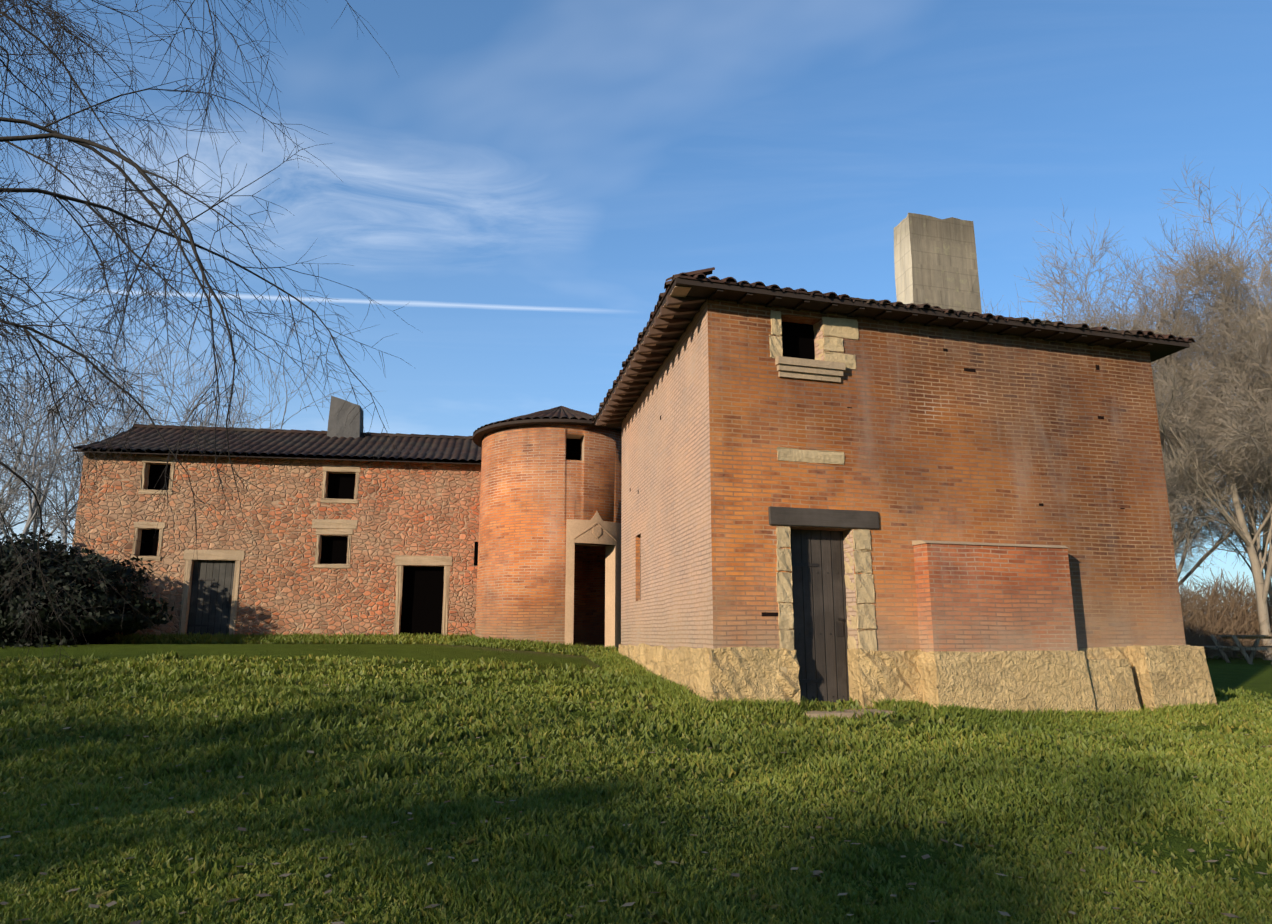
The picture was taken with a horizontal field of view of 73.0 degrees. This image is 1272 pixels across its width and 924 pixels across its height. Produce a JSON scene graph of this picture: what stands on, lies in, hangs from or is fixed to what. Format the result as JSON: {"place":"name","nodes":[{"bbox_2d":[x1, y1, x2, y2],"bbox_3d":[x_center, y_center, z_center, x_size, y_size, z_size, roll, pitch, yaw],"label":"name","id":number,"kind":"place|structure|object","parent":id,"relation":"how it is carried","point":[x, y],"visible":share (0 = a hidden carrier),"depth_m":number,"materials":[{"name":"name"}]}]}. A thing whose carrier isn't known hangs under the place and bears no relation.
{"place":"outdoors","nodes":[
{"label":"outdoors","id":0,"kind":"place"},
{"bbox_2d":[134,424,472,439],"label":"roof ridge","id":1,"kind":"structure","parent":0,"point":[308,431],"depth_m":23.62,"materials":[{"name":"brown tile"}]},
{"bbox_2d":[0,644,1271,923],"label":"ground","id":2,"kind":"structure","parent":0,"point":[1242,674],"depth_m":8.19,"materials":[{"name":"green plant"}]},
{"bbox_2d":[0,354,48,460],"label":"tree","id":3,"kind":"object","parent":2,"relation":"on","point":[20,422],"visible":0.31,"depth_m":74.78,"materials":[{"name":"brown plant"}]},
{"bbox_2d":[0,355,74,535],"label":"tree","id":4,"kind":"object","parent":2,"relation":"on","point":[22,476],"visible":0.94,"depth_m":37.43,"materials":[{"name":"brown plant"}]},
{"bbox_2d":[0,343,80,544],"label":"tree","id":5,"kind":"object","parent":2,"relation":"on","point":[14,478],"visible":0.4,"depth_m":47.16,"materials":[{"name":"brown plant"}]},
{"bbox_2d":[0,316,80,504],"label":"tree","id":6,"kind":"object","parent":2,"relation":"on","point":[33,412],"visible":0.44,"depth_m":49.72,"materials":[{"name":"brown plant"}]},
{"bbox_2d":[1,408,92,548],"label":"tree","id":7,"kind":"object","parent":2,"relation":"on","point":[66,484],"visible":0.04,"depth_m":77.09,"materials":[{"name":"brown plant"}]},
{"bbox_2d":[0,318,105,549],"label":"tree","id":8,"kind":"object","parent":2,"relation":"on","point":[50,450],"visible":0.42,"depth_m":48.76,"materials":[{"name":"brown plant"}]},
{"bbox_2d":[0,284,169,552],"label":"tree","id":9,"kind":"object","parent":2,"relation":"on","point":[64,528],"visible":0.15,"depth_m":55.96,"materials":[{"name":"brown plant"}]},
{"bbox_2d":[0,529,173,647],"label":"bush","id":10,"kind":"object","parent":2,"relation":"on","point":[133,620],"depth_m":17.38,"materials":[{"name":"green plant"}]},
{"bbox_2d":[1,338,177,539],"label":"tree","id":11,"kind":"object","parent":2,"relation":"on","point":[75,449],"visible":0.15,"depth_m":63.19,"materials":[{"name":"brown plant"}]},
{"bbox_2d":[0,322,187,553],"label":"tree","id":12,"kind":"object","parent":2,"relation":"on","point":[32,515],"visible":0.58,"depth_m":42.80,"materials":[{"name":"brown plant"}]},
{"bbox_2d":[2,305,260,550],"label":"tree","id":13,"kind":"object","parent":2,"relation":"on","point":[72,481],"visible":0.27,"depth_m":43.51,"materials":[{"name":"brown plant"}]},
{"bbox_2d":[0,302,283,481],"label":"tree","id":14,"kind":"object","parent":2,"relation":"on","point":[123,403],"visible":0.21,"depth_m":49.29,"materials":[{"name":"brown plant"}]},
{"bbox_2d":[0,0,417,671],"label":"tree","id":15,"kind":"object","parent":2,"relation":"on","point":[60,36],"visible":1,"depth_m":10.14,"materials":[{"name":"brown plant"}]},
{"bbox_2d":[156,352,282,427],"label":"tree","id":16,"kind":"object","parent":2,"relation":"on","point":[207,409],"visible":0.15,"depth_m":42.03,"materials":[{"name":"brown plant"}]},
{"bbox_2d":[140,290,376,428],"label":"tree","id":17,"kind":"object","parent":2,"relation":"on","point":[219,416],"visible":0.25,"depth_m":52.64,"materials":[{"name":"brown plant"}]},
{"bbox_2d":[72,452,480,636],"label":"house walls","id":18,"kind":"structure","parent":2,"relation":"on","point":[400,508],"depth_m":20.26,"materials":[{"name":"brown stone"}]},
{"bbox_2d":[186,560,234,635],"bbox_3d":[-9.804,3.338,19.838,0.990,2.160,0.100,2,-12,-9],"label":"house door","id":19,"kind":"structure","parent":18,"relation":"in","point":[208,600],"depth_m":19.88,"materials":[{"name":"grey wood"}]},
{"bbox_2d":[70,436,480,463],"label":"house roof","id":20,"kind":"structure","parent":18,"relation":"attached to","point":[347,457],"depth_m":20.81,"materials":[{"name":"brown tile"}]},
{"bbox_2d":[74,427,481,460],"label":"house roof","id":21,"kind":"structure","parent":18,"relation":"on","point":[289,443],"depth_m":22.17,"materials":[{"name":"brown tile"}]},
{"bbox_2d":[327,396,363,438],"bbox_3d":[-8.078,-1.012,23.972,0.986,1.546,0.825,0,-11,-2],"label":"house chimney","id":22,"kind":"object","parent":21,"relation":"on","point":[337,427],"visible":0.69,"depth_m":23.68,"materials":[{"name":"grey concrete"}]},
{"bbox_2d":[130,456,452,635],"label":"house frames","id":23,"kind":"structure","parent":18,"relation":"attached to","point":[332,527],"depth_m":20.28,"materials":[{"name":"beige stone"}]},
{"bbox_2d":[139,464,443,635],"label":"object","id":24,"kind":"object","parent":18,"relation":"attached to","point":[422,601],"visible":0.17,"depth_m":20.66,"materials":[{"name":"black"}]},
{"bbox_2d":[474,542,477,565],"bbox_3d":[-3.854,2.239,20.963,0.180,0.580,0.106,2,-12,-9],"label":"slit window","id":25,"kind":"structure","parent":18,"relation":"attached to","point":[476,554],"depth_m":20.90,"materials":[{"name":"black"}]},
{"bbox_2d":[105,631,474,643],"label":"grass","id":26,"kind":"structure","parent":2,"relation":"on","point":[239,638],"depth_m":19.41,"materials":[{"name":"green plant"}]},
{"bbox_2d":[444,635,617,655],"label":"grass","id":27,"kind":"structure","parent":2,"relation":"on","point":[576,649],"depth_m":17.63,"materials":[{"name":"green plant"}]},
{"bbox_2d":[475,424,621,646],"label":"tower","id":28,"kind":"structure","parent":2,"relation":"on","point":[539,486],"depth_m":18.61,"materials":[{"name":"brick"}]},
{"bbox_2d":[473,406,592,452],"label":"tower roof tiles","id":29,"kind":"object","parent":28,"relation":"on","point":[563,412],"visible":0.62,"depth_m":19.59,"materials":[{"name":"brown tile"}]},
{"bbox_2d":[473,419,621,447],"bbox_3d":[-1.796,-0.492,20.535,4.140,0.065,4.140,0,-11,-2],"label":"roof eave","id":30,"kind":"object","parent":28,"relation":"attached to","point":[479,434],"depth_m":18.75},
{"bbox_2d":[565,543,574,644],"bbox_3d":[-1.425,2.946,18.145,0.181,2.460,0.312,3,-12,-12],"label":"door jamb","id":31,"kind":"object","parent":28,"relation":"attached to","point":[569,596],"visible":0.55,"depth_m":18.03,"materials":[{"name":"stone"}]},
{"bbox_2d":[566,511,620,545],"bbox_3d":[-0.947,1.435,18.698,1.338,0.720,0.416,7,-13,-30],"label":"door lintel","id":32,"kind":"structure","parent":28,"relation":"attached to","point":[574,527],"depth_m":18.45,"materials":[{"name":"beige stone"}]},
{"bbox_2d":[574,522,616,541],"bbox_3d":[-0.856,1.486,18.531,1.041,0.395,0.087,7,-13,-30],"label":"moulding","id":33,"kind":"object","parent":32,"relation":"attached to","point":[600,526],"visible":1,"depth_m":18.53,"materials":[{"name":"beige stone"}]},
{"bbox_2d":[593,527,600,537],"bbox_3d":[-0.838,1.517,18.494,0.203,0.240,0.017,7,-13,-30],"label":"shield emblem","id":34,"kind":"object","parent":32,"relation":"attached to","point":[597,532],"visible":1,"depth_m":18.49,"materials":[{"name":"beige stone"}]},
{"bbox_2d":[605,545,620,647],"bbox_3d":[-0.507,3.054,18.682,0.312,2.460,0.181,-10,-15,40],"label":"door jamb","id":35,"kind":"object","parent":28,"relation":"attached to","point":[612,595],"visible":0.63,"depth_m":18.64,"materials":[{"name":"stone"}]},
{"bbox_2d":[0,658,1269,923],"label":"leaf litter","id":36,"kind":"object","parent":2,"relation":"on","point":[816,872],"visible":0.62,"depth_m":5.07,"materials":[{"name":"brown plant"}]},
{"bbox_2d":[0,668,1271,923],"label":"lawn weeds","id":37,"kind":"object","parent":2,"relation":"on","point":[468,842],"visible":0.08,"depth_m":4.72,"materials":[{"name":"green plant"}]},
{"bbox_2d":[585,650,709,716],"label":"grass","id":38,"kind":"structure","parent":2,"relation":"on","point":[675,692],"depth_m":12.65,"materials":[{"name":"green plant"}]},
{"bbox_2d":[805,708,894,718],"bbox_3d":[2.485,3.233,10.735,1.170,0.270,0.850,3,-12,-17],"label":"threshold","id":39,"kind":"object","parent":2,"relation":"on","point":[845,713],"visible":0.14,"depth_m":10.37,"materials":[{"name":"stone"}]},
{"bbox_2d":[621,298,1185,677],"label":"house walls","id":40,"kind":"structure","parent":2,"relation":"on","point":[929,437],"depth_m":12.27,"materials":[{"name":"orange brick"}]},
{"bbox_2d":[596,286,690,425],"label":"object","id":41,"kind":"object","parent":40,"relation":"on","point":[679,291],"visible":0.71,"depth_m":11.79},
{"bbox_2d":[597,295,706,425],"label":"rafters","id":42,"kind":"object","parent":40,"relation":"attached to","point":[606,417],"visible":0.94,"depth_m":13.75,"materials":[{"name":"brown wood"}]},
{"bbox_2d":[782,321,814,359],"bbox_3d":[2.209,-1.642,12.063,0.900,0.850,0.080,3,-12,-17],"label":"house window","id":43,"kind":"structure","parent":40,"relation":"attached to","point":[797,340],"depth_m":12.05,"materials":[{"name":"black"}]},
{"bbox_2d":[775,356,845,382],"bbox_3d":[2.348,-1.235,11.779,1.010,0.260,0.300,3,-12,-17],"label":"window sill","id":44,"kind":"structure","parent":40,"relation":"attached to","point":[808,369],"depth_m":11.66,"materials":[{"name":"beige stone"}]},
{"bbox_2d":[790,529,849,702],"bbox_3d":[2.372,2.140,11.314,0.960,2.540,0.110,3,-12,-17],"label":"house door","id":45,"kind":"structure","parent":40,"relation":"in","point":[819,602],"depth_m":11.35,"materials":[{"name":"black wood"}]},
{"bbox_2d":[769,310,877,672],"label":"house stones","id":46,"kind":"object","parent":40,"relation":"attached to","point":[863,619],"visible":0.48,"depth_m":11.39,"materials":[{"name":"beige stone"}]},
{"bbox_2d":[768,506,878,528],"bbox_3d":[2.453,0.769,11.496,1.620,0.240,0.335,3,-12,-17],"label":"door lintel","id":47,"kind":"structure","parent":40,"relation":"attached to","point":[806,517],"depth_m":11.33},
{"bbox_2d":[630,348,1124,615],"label":"putlog holes","id":48,"kind":"object","parent":40,"relation":"in","point":[1040,504],"visible":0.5,"depth_m":12.47,"materials":[{"name":"black"}]},
{"bbox_2d":[595,278,1188,426],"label":"house roof","id":49,"kind":"structure","parent":40,"relation":"on","point":[1158,351],"depth_m":12.39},
{"bbox_2d":[591,267,714,424],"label":"eave tiles","id":50,"kind":"object","parent":49,"relation":"on","point":[707,271],"visible":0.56,"depth_m":12.80,"materials":[{"name":"brown tile"}]},
{"bbox_2d":[594,275,1191,422],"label":"roof tiles","id":51,"kind":"object","parent":49,"relation":"on","point":[845,297],"visible":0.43,"depth_m":12.05,"materials":[{"name":"brown tile"}]},
{"bbox_2d":[665,272,1194,342],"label":"eave tiles","id":52,"kind":"object","parent":40,"relation":"attached to","point":[732,279],"visible":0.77,"depth_m":12.14,"materials":[{"name":"brown tile"}]},
{"bbox_2d":[894,213,981,313],"bbox_3d":[5.606,-3.064,15.946,1.587,2.995,0.662,3,-12,-16],"label":"house chimney","id":53,"kind":"object","parent":52,"relation":"on","point":[935,261],"visible":0.54,"depth_m":15.76,"materials":[{"name":"beige concrete"}]},
{"bbox_2d":[687,280,1189,350],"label":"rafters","id":54,"kind":"object","parent":40,"relation":"on","point":[750,292],"visible":0.96,"depth_m":12.16,"materials":[{"name":"brown wood"}]},
{"bbox_2d":[913,543,1077,651],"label":"buttress","id":55,"kind":"structure","parent":40,"relation":"attached to","point":[978,598],"depth_m":11.56,"materials":[{"name":"brick"}]},
{"bbox_2d":[912,540,1067,547],"bbox_3d":[4.912,1.142,11.904,2.340,0.070,0.370,3,-12,-17],"label":"wall coping","id":56,"kind":"object","parent":55,"relation":"on","point":[917,542],"visible":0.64,"depth_m":11.71,"materials":[{"name":"orange brick"}]},
{"bbox_2d":[917,645,1216,713],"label":"stone bases","id":57,"kind":"object","parent":40,"relation":"attached to","point":[1155,676],"visible":0.54,"depth_m":11.53,"materials":[{"name":"beige stone"}]},
{"bbox_2d":[618,643,1189,708],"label":"stone plinth","id":58,"kind":"structure","parent":2,"relation":"on","point":[744,672],"depth_m":11.06,"materials":[{"name":"beige stone"}]},
{"bbox_2d":[668,697,1271,730],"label":"grass","id":59,"kind":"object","parent":2,"relation":"on","point":[777,711],"visible":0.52,"depth_m":10.86,"materials":[{"name":"green plant"}]},
{"bbox_2d":[982,187,1271,577],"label":"tree","id":60,"kind":"object","parent":2,"relation":"on","point":[1188,536],"visible":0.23,"depth_m":31.29,"materials":[{"name":"brown plant"}]},
{"bbox_2d":[996,200,1271,583],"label":"tree","id":61,"kind":"object","parent":2,"relation":"on","point":[1222,538],"visible":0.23,"depth_m":31.00,"materials":[{"name":"brown plant"}]},
{"bbox_2d":[1046,250,1222,478],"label":"tree","id":62,"kind":"object","parent":2,"relation":"on","point":[1135,305],"depth_m":40.26,"materials":[{"name":"brown plant"}]},
{"bbox_2d":[1059,160,1271,578],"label":"tree","id":63,"kind":"object","parent":2,"relation":"on","point":[1230,273],"visible":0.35,"depth_m":30.73,"materials":[{"name":"brown plant"}]},
{"bbox_2d":[1062,238,1271,571],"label":"tree","id":64,"kind":"object","parent":2,"relation":"on","point":[1244,559],"visible":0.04,"depth_m":35.98,"materials":[{"name":"brown plant"}]},
{"bbox_2d":[1175,337,1229,592],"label":"tree","id":65,"kind":"object","parent":2,"relation":"on","point":[1199,566],"depth_m":61.98,"materials":[{"name":"brown plant"}]},
{"bbox_2d":[1167,449,1240,567],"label":"tree","id":66,"kind":"object","parent":2,"relation":"on","point":[1206,530],"depth_m":54.63,"materials":[{"name":"brown plant"}]},
{"bbox_2d":[1152,242,1271,659],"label":"tree","id":67,"kind":"object","parent":2,"relation":"on","point":[1257,563],"visible":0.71,"depth_m":27.40,"materials":[{"name":"brown plant"}]},
{"bbox_2d":[1162,338,1264,534],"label":"tree","id":68,"kind":"object","parent":2,"relation":"on","point":[1209,486],"visible":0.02,"depth_m":48.85,"materials":[{"name":"brown plant"}]},
{"bbox_2d":[1156,247,1271,572],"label":"tree","id":69,"kind":"object","parent":2,"relation":"on","point":[1268,287],"visible":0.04,"depth_m":36.39,"materials":[{"name":"brown plant"}]},
{"bbox_2d":[1166,294,1271,605],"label":"tree","id":70,"kind":"object","parent":2,"relation":"on","point":[1266,536],"visible":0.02,"depth_m":52.76,"materials":[{"name":"brown plant"}]},
{"bbox_2d":[1178,566,1271,659],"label":"hedge","id":71,"kind":"object","parent":2,"relation":"on","point":[1202,627],"visible":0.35,"depth_m":27.75,"materials":[{"name":"brown plant"}]},
{"bbox_2d":[1179,312,1271,526],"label":"tree","id":72,"kind":"object","parent":2,"relation":"on","point":[1250,468],"depth_m":39.19,"materials":[{"name":"brown plant"}]},
{"bbox_2d":[1204,634,1271,663],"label":"picnic table","id":73,"kind":"object","parent":2,"relation":"on","point":[1242,649],"visible":0.88,"depth_m":22.83,"materials":[{"name":"brown wood"}]},
{"bbox_2d":[0,0,1271,617],"label":"sky","id":74,"kind":"structure","parent":0,"point":[529,178],"materials":[{"name":"blue"}]}
]}

